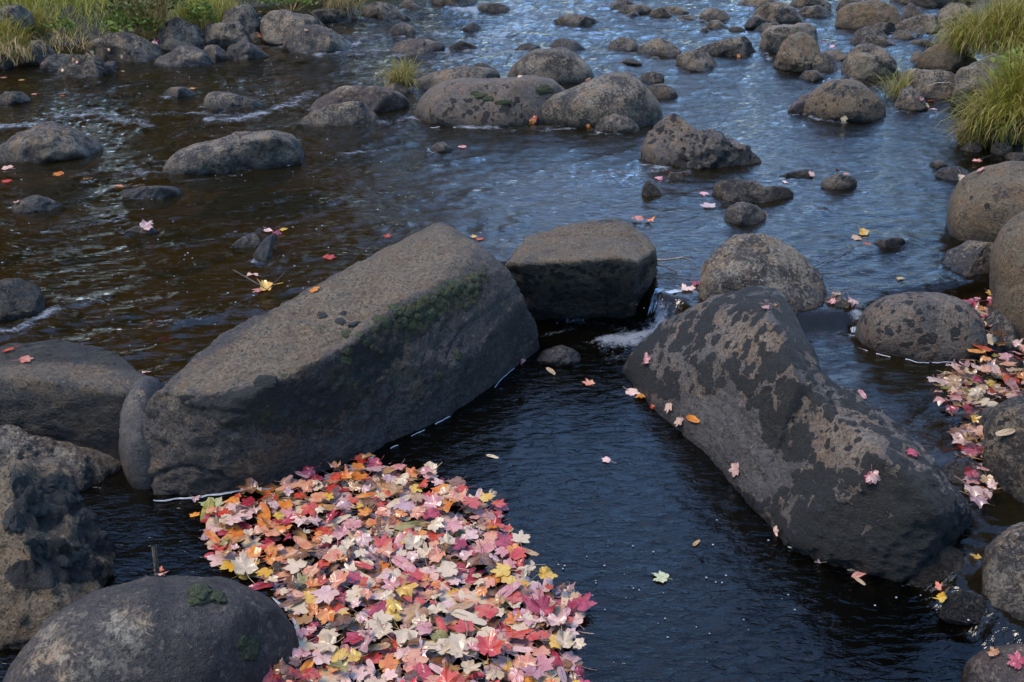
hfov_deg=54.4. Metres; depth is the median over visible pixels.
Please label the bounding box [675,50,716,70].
boulder
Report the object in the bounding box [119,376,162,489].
stone
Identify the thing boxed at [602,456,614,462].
maple leaf
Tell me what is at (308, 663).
oval leaf
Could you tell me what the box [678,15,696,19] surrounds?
stone
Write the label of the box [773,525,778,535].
maple leaf
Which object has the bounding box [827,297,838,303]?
maple leaf
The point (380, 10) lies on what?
boulder
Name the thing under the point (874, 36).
boulder
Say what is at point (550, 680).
maple leaf
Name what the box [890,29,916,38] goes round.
stone
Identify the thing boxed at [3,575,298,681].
boulder
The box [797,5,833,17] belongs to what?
boulder
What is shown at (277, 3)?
leafy weed
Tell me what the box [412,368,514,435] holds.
foam line
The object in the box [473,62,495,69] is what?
rock
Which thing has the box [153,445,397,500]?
foam line
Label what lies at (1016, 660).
maple leaf
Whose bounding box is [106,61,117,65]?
stone
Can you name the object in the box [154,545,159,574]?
twig
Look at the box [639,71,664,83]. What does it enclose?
rock
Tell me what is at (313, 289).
maple leaf
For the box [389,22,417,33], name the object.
boulder
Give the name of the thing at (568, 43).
boulder
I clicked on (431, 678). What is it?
maple leaf
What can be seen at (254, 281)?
twig
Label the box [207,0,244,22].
grass clump
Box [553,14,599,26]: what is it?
boulder
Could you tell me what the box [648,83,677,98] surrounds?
rock
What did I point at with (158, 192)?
stone
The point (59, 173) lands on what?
maple leaf
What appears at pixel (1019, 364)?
stone
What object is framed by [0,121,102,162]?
boulder
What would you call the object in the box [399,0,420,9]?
stone
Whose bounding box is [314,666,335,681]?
maple leaf
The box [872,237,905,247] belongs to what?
stone
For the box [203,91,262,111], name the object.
boulder
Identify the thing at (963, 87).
boulder
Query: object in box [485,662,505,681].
maple leaf
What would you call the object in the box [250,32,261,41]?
stone
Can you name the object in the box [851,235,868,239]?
maple leaf
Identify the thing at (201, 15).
leafy weed
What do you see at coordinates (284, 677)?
maple leaf
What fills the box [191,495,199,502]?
maple leaf
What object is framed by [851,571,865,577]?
maple leaf
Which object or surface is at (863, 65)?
boulder
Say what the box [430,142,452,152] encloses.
stone
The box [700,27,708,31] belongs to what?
stone
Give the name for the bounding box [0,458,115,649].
boulder
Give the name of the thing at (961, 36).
grass clump
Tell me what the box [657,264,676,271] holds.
twig
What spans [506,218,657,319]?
flat topped rock
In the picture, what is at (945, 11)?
boulder
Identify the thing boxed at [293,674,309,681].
maple leaf
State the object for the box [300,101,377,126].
boulder
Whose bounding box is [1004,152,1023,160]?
stone
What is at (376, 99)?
boulder
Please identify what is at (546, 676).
maple leaf
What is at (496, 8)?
boulder
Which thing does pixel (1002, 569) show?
boulder
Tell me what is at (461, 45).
stone
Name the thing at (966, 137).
grass clump
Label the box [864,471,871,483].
maple leaf
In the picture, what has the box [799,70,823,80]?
rock
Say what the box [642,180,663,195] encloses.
stone
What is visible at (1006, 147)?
stone
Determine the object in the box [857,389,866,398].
oval leaf
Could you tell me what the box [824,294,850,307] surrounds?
stone
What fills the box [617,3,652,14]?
boulder
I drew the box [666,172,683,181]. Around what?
stone
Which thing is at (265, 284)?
maple leaf
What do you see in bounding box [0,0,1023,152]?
ground
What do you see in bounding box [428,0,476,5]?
boulder
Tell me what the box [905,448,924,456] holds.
maple leaf
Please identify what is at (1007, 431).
oval leaf
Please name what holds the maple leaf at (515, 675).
on the leaf litter at (367, 578)
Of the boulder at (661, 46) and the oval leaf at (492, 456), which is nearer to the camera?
the oval leaf at (492, 456)
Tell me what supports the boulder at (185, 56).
on the water
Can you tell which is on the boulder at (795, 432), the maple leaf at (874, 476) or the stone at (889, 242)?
the maple leaf at (874, 476)
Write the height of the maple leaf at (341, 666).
0.032 m
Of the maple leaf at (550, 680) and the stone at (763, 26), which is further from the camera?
the stone at (763, 26)
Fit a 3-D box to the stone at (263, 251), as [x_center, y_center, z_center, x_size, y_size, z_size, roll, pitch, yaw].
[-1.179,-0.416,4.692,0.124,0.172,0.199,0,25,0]
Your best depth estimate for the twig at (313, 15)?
10.85 m
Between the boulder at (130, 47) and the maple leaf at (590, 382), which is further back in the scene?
the boulder at (130, 47)
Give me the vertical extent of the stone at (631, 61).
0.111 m
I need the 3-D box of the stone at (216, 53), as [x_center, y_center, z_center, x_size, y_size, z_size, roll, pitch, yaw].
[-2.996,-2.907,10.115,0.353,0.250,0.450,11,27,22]
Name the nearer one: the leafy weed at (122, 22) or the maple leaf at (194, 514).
the maple leaf at (194, 514)
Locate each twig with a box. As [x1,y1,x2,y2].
[151,546,156,575]
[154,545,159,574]
[233,269,284,289]
[306,9,325,26]
[657,256,691,260]
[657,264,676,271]
[814,251,850,266]
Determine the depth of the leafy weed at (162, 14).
10.39 m
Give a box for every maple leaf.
[2,165,13,169]
[11,355,32,362]
[53,171,63,175]
[139,220,152,232]
[190,512,199,518]
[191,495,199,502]
[199,497,223,506]
[257,279,279,290]
[262,668,284,681]
[267,230,281,234]
[270,665,280,681]
[282,675,293,681]
[285,666,301,681]
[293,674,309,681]
[298,678,319,681]
[309,287,319,292]
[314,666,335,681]
[315,675,338,681]
[322,254,334,260]
[328,651,350,672]
[351,666,368,681]
[370,677,385,681]
[381,668,397,680]
[402,669,421,680]
[404,662,432,681]
[419,674,439,681]
[436,665,458,681]
[456,671,470,681]
[467,671,485,679]
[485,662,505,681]
[507,656,525,681]
[518,676,534,681]
[520,664,545,679]
[541,672,550,679]
[546,675,556,681]
[570,665,583,675]
[583,379,594,385]
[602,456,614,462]
[624,387,640,395]
[629,213,643,219]
[642,352,650,363]
[652,570,672,582]
[664,402,671,412]
[674,415,683,425]
[679,283,696,291]
[699,202,715,208]
[728,463,738,476]
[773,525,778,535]
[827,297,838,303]
[840,116,847,121]
[845,293,858,306]
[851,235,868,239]
[857,225,876,234]
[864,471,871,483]
[866,464,880,483]
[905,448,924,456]
[931,589,947,601]
[935,581,941,589]
[970,553,981,558]
[986,647,999,657]
[1007,650,1023,668]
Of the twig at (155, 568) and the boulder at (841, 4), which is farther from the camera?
the boulder at (841, 4)
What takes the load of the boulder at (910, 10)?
on the water
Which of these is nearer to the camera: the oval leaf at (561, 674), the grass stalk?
the oval leaf at (561, 674)
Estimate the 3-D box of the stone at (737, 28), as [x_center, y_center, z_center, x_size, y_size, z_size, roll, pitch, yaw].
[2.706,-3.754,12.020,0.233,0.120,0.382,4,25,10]
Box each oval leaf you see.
[200,497,213,522]
[300,657,313,674]
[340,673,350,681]
[486,454,498,458]
[546,367,555,374]
[557,666,566,681]
[686,415,699,422]
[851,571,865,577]
[855,577,865,584]
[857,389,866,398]
[995,428,1015,435]
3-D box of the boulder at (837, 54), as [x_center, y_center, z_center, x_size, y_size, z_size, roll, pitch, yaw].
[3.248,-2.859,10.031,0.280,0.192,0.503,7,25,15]
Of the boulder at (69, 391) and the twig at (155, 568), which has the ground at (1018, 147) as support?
the boulder at (69, 391)
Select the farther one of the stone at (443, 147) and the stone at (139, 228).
the stone at (443, 147)
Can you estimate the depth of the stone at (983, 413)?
3.29 m
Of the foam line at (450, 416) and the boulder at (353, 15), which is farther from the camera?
the boulder at (353, 15)
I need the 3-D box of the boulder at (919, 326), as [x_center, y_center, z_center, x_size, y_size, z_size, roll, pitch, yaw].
[1.609,-0.035,3.970,0.479,0.388,0.473,0,25,0]
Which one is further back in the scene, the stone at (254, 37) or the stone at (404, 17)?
the stone at (404, 17)
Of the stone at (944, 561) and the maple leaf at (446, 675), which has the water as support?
the stone at (944, 561)
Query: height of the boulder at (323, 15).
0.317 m
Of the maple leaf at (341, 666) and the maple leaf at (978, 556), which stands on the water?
the maple leaf at (978, 556)
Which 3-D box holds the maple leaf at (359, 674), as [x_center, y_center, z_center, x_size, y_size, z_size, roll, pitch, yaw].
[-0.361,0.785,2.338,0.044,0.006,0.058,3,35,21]
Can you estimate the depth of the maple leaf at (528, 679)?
2.31 m
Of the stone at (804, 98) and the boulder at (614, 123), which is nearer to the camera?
the boulder at (614, 123)
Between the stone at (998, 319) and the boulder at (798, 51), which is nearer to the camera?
the stone at (998, 319)
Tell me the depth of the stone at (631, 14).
13.16 m
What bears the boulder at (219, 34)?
on the water
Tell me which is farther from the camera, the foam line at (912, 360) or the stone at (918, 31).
the stone at (918, 31)
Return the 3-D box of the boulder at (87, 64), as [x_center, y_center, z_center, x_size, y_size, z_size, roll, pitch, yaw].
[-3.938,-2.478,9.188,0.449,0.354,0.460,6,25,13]
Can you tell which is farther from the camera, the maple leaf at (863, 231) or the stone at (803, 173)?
the stone at (803, 173)
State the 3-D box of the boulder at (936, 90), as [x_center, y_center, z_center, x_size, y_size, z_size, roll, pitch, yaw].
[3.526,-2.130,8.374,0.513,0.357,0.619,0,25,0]
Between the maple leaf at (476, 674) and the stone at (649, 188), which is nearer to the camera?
the maple leaf at (476, 674)
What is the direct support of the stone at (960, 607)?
on the water
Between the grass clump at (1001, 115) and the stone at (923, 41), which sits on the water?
the stone at (923, 41)
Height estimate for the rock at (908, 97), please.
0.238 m
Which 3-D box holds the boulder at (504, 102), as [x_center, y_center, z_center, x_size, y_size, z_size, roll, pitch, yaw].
[-0.134,-1.771,7.635,1.210,0.595,1.108,0,25,0]
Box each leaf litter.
[201,453,596,681]
[926,289,1023,508]
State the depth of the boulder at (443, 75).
8.41 m
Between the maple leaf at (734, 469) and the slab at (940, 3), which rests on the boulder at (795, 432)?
the maple leaf at (734, 469)
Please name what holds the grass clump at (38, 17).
on the ground at (1018, 147)
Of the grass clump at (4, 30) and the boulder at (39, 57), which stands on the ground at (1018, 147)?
the grass clump at (4, 30)
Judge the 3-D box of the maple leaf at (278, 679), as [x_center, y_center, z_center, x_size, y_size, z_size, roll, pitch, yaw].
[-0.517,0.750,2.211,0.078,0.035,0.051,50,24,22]
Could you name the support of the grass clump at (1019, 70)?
on the ground at (1018, 147)
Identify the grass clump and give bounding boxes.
[0,2,59,57]
[0,34,42,66]
[6,0,68,39]
[38,26,94,55]
[159,0,241,24]
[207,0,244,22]
[304,0,374,15]
[367,49,433,93]
[854,56,928,97]
[909,0,1023,60]
[933,65,1023,150]
[935,98,1021,148]
[949,0,1023,39]
[949,30,1023,105]
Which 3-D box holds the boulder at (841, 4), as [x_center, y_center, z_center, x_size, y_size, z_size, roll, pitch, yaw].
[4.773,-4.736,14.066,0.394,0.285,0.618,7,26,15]
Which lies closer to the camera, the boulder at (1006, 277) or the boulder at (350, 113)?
the boulder at (1006, 277)
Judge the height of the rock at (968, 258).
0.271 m
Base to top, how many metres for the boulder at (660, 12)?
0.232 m
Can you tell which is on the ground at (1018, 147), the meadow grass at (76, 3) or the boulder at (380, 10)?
the meadow grass at (76, 3)
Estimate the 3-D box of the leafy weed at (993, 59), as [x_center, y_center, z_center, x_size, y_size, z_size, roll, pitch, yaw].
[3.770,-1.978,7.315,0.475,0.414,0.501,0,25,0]
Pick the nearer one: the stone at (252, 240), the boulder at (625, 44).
the stone at (252, 240)
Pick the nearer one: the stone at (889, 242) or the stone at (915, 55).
the stone at (889, 242)
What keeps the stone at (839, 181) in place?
on the water
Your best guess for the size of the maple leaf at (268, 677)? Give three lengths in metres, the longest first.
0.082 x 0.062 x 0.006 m
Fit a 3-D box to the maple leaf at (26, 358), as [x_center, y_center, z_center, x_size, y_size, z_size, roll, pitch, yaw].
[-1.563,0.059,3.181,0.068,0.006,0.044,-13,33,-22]
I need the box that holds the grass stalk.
[920,82,956,94]
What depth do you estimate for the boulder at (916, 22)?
11.81 m
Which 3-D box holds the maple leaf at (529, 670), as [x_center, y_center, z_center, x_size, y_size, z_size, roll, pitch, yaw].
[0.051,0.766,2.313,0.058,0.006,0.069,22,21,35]
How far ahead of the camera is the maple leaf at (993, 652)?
2.28 m
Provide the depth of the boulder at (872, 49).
8.97 m
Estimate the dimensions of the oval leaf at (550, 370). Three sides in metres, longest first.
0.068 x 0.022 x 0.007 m
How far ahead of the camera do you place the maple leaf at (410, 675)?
2.32 m
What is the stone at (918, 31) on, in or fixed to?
on the water
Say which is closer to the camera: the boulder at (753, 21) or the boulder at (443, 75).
the boulder at (443, 75)
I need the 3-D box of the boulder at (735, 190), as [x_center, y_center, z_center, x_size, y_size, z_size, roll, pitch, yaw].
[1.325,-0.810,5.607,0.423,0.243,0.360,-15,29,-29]
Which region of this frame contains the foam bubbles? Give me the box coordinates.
[1,57,969,637]
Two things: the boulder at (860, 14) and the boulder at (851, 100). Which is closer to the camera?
the boulder at (851, 100)
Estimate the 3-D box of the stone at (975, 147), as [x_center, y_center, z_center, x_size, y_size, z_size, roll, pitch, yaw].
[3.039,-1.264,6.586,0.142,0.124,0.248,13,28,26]
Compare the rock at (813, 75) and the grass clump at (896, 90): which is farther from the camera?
the rock at (813, 75)
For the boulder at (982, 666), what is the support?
on the water
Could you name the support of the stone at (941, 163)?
on the water
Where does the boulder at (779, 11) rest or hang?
on the water
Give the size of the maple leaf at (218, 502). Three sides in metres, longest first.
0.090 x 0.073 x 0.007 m
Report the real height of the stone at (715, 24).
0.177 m
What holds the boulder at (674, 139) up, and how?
on the water
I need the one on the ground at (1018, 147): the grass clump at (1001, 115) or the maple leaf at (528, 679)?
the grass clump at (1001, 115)
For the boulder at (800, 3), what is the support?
on the water
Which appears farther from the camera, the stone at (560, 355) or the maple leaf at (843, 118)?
the maple leaf at (843, 118)
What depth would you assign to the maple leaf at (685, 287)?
4.26 m
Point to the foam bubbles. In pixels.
(309, 281)
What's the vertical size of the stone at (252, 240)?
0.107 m
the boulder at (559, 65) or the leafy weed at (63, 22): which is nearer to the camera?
the boulder at (559, 65)
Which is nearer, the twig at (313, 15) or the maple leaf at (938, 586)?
the maple leaf at (938, 586)
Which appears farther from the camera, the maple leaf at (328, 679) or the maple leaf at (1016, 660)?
the maple leaf at (328, 679)
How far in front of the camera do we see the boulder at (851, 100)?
7.32 m
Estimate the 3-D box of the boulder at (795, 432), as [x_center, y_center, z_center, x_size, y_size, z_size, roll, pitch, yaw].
[0.860,0.310,3.256,0.530,0.786,1.509,-9,26,-18]
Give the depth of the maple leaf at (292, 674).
2.30 m
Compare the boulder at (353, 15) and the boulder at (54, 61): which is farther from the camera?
the boulder at (353, 15)
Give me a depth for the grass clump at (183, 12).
11.28 m
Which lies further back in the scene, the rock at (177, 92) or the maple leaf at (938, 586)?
the rock at (177, 92)
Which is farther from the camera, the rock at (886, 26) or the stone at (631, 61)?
the rock at (886, 26)
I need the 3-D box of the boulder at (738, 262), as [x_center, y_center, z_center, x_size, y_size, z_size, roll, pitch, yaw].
[1.064,-0.220,4.245,0.588,0.478,0.481,0,25,0]
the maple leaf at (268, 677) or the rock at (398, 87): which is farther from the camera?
the rock at (398, 87)
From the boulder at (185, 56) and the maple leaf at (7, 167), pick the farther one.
the boulder at (185, 56)
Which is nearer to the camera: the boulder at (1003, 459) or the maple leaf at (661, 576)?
the maple leaf at (661, 576)
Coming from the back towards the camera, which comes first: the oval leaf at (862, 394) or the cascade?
the cascade
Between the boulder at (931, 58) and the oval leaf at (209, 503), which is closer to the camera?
the oval leaf at (209, 503)
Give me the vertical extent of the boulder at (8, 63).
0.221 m
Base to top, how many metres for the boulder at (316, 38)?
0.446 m
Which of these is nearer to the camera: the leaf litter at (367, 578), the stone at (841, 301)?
the leaf litter at (367, 578)
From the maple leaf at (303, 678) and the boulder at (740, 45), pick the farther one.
the boulder at (740, 45)
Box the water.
[0,0,1023,681]
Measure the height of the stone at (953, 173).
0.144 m
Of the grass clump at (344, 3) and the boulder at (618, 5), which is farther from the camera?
the boulder at (618, 5)
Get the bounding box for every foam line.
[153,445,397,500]
[273,598,299,628]
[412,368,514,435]
[864,349,951,362]
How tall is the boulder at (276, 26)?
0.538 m
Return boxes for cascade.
[648,288,686,312]
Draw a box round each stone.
[12,195,61,212]
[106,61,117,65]
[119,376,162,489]
[120,186,182,198]
[126,226,156,233]
[203,44,226,61]
[232,233,260,247]
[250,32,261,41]
[253,234,276,260]
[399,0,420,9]
[399,15,410,19]
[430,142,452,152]
[449,40,477,49]
[460,22,482,31]
[514,42,540,49]
[536,345,580,366]
[619,58,642,65]
[626,12,639,16]
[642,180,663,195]
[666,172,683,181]
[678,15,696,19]
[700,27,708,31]
[705,20,727,28]
[724,202,765,225]
[727,26,745,30]
[754,22,779,30]
[780,169,813,177]
[788,100,804,113]
[797,93,810,101]
[820,173,856,188]
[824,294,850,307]
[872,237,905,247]
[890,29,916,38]
[905,545,964,586]
[909,39,933,45]
[910,50,921,60]
[911,28,925,34]
[929,159,946,167]
[934,166,970,180]
[935,28,951,43]
[939,590,986,624]
[942,457,987,485]
[961,142,982,151]
[976,406,992,425]
[983,310,1017,354]
[990,140,1013,155]
[990,356,1023,372]
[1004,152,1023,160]
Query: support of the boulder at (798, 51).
on the water
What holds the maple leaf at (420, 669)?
on the leaf litter at (367, 578)
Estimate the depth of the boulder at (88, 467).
3.07 m
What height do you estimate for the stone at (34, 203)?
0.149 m
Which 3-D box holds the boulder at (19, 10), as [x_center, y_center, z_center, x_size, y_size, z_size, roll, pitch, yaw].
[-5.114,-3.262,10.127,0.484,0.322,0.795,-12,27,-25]
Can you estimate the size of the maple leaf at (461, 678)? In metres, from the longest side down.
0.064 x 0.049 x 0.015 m
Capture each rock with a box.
[0,91,30,104]
[163,87,195,97]
[382,83,409,93]
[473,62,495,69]
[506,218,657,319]
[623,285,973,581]
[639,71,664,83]
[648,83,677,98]
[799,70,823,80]
[873,22,895,31]
[894,85,927,110]
[943,240,993,276]
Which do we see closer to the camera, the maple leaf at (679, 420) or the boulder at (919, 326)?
the maple leaf at (679, 420)
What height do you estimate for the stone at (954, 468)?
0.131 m
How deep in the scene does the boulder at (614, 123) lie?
6.95 m
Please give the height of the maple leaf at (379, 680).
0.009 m
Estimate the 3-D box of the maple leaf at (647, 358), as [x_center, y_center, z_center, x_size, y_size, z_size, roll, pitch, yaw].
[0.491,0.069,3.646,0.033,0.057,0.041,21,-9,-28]
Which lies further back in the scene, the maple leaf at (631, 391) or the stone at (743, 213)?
the stone at (743, 213)
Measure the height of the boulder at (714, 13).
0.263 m
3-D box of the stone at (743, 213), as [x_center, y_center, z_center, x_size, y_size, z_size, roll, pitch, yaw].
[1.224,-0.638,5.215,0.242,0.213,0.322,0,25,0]
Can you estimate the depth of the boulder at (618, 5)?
13.91 m
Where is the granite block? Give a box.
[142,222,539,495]
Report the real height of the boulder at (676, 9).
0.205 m
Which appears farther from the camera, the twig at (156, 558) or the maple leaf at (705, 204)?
the maple leaf at (705, 204)
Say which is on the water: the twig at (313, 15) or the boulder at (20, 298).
the boulder at (20, 298)
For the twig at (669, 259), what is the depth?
4.48 m
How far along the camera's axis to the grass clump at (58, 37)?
9.49 m
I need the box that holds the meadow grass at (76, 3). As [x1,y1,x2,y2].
[0,0,298,54]
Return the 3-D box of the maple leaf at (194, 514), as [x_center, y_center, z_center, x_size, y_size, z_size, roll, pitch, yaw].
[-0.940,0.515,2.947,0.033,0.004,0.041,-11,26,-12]
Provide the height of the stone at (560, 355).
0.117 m
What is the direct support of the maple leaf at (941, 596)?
on the stone at (960, 607)
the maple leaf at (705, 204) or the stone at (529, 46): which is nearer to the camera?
the maple leaf at (705, 204)
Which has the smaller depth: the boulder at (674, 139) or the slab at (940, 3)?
the boulder at (674, 139)
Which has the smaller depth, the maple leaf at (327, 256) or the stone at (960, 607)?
the stone at (960, 607)
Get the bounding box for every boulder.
[0,5,34,34]
[0,54,15,69]
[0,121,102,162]
[0,278,44,321]
[0,424,121,491]
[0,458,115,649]
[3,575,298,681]
[12,40,56,65]
[40,53,69,69]
[57,53,115,76]
[84,31,163,62]
[153,45,214,66]
[155,17,205,51]
[163,130,303,174]
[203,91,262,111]
[204,21,251,46]
[222,3,260,35]
[226,40,268,59]
[260,9,322,46]
[282,24,352,52]
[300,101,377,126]
[310,85,410,113]
[312,7,352,22]
[340,5,356,18]
[361,2,404,18]
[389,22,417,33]
[391,38,444,53]
[415,65,499,89]
[415,75,564,126]
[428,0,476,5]
[477,3,509,13]
[508,47,594,83]
[542,71,662,127]
[549,37,585,49]
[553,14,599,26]
[594,114,639,132]
[606,36,639,51]
[609,0,634,9]
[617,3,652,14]
[636,37,681,56]
[641,113,761,169]
[649,7,671,16]
[664,5,688,13]
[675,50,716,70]
[693,36,755,56]
[697,233,827,313]
[699,7,730,20]
[712,178,793,202]
[737,0,776,6]
[744,15,766,28]
[752,1,802,22]
[759,22,817,52]
[773,31,820,72]
[790,0,831,7]
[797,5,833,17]
[802,79,885,121]
[811,52,838,71]
[824,49,846,60]
[834,0,902,28]
[836,0,860,10]
[841,43,898,77]
[846,52,892,79]
[850,26,895,46]
[854,291,987,361]
[895,14,939,33]
[896,68,954,98]
[901,3,923,18]
[913,44,977,69]
[937,2,978,28]
[946,161,1023,242]
[950,53,1002,105]
[960,644,1023,681]
[981,522,1023,620]
[982,395,1023,502]
[988,211,1023,344]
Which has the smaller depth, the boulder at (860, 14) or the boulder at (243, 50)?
the boulder at (243, 50)
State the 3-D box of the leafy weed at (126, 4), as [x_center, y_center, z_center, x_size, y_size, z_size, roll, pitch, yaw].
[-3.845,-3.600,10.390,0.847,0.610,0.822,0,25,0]
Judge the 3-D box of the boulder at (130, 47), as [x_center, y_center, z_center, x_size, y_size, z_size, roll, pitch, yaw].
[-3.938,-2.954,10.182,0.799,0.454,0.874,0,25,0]
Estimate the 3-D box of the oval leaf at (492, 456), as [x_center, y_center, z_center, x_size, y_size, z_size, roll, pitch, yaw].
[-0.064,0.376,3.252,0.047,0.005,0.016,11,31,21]
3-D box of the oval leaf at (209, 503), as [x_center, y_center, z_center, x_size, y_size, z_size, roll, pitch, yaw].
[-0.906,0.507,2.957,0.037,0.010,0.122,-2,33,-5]
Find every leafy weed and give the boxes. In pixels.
[42,12,77,38]
[100,0,168,39]
[105,0,187,26]
[150,0,169,17]
[260,0,318,11]
[989,43,1023,81]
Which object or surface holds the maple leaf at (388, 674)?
on the leaf litter at (367, 578)
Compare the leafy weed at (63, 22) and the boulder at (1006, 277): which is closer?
the boulder at (1006, 277)
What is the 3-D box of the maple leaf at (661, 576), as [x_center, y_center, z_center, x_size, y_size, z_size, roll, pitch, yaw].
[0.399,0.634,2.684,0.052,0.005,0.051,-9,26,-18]
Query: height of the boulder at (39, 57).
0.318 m
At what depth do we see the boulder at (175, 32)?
10.54 m
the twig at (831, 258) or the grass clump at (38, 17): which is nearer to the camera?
the twig at (831, 258)
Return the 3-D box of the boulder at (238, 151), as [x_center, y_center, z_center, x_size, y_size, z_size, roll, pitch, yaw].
[-1.717,-1.108,6.245,0.807,0.425,0.662,0,25,0]
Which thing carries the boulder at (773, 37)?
on the water
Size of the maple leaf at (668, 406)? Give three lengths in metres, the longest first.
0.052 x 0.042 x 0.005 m
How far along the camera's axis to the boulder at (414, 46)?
10.33 m
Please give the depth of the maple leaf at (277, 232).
4.97 m
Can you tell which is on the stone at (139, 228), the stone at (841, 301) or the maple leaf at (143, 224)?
the maple leaf at (143, 224)
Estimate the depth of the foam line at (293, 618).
2.53 m
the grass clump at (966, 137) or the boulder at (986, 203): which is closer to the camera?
the boulder at (986, 203)
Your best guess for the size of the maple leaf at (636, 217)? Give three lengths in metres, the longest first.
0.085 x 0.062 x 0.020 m
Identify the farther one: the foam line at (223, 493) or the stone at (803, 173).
the stone at (803, 173)
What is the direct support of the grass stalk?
on the rock at (908, 97)
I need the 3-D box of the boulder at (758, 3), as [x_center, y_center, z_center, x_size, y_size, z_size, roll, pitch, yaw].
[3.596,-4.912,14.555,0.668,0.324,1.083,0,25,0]
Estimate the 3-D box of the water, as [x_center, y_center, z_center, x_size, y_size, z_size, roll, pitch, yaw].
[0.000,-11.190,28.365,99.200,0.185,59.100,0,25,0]
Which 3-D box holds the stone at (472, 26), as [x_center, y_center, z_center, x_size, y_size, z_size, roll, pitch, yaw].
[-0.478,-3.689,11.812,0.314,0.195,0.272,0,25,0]
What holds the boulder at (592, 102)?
on the water
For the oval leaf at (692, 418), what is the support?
on the boulder at (795, 432)
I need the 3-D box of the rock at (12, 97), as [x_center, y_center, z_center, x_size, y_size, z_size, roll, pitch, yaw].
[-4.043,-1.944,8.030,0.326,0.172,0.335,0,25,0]
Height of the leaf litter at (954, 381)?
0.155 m
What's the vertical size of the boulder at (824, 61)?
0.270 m
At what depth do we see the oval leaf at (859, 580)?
2.67 m
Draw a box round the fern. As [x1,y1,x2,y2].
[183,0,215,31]
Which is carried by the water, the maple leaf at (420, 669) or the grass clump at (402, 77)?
the grass clump at (402, 77)
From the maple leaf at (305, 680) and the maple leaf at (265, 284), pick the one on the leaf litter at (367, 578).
the maple leaf at (305, 680)
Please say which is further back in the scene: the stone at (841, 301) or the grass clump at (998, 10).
the grass clump at (998, 10)
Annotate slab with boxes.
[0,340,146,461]
[889,0,979,6]
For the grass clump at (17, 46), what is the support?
on the ground at (1018, 147)
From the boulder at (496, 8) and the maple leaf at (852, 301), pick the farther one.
the boulder at (496, 8)
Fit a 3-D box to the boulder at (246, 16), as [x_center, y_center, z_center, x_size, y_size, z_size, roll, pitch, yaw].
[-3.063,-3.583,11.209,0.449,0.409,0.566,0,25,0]

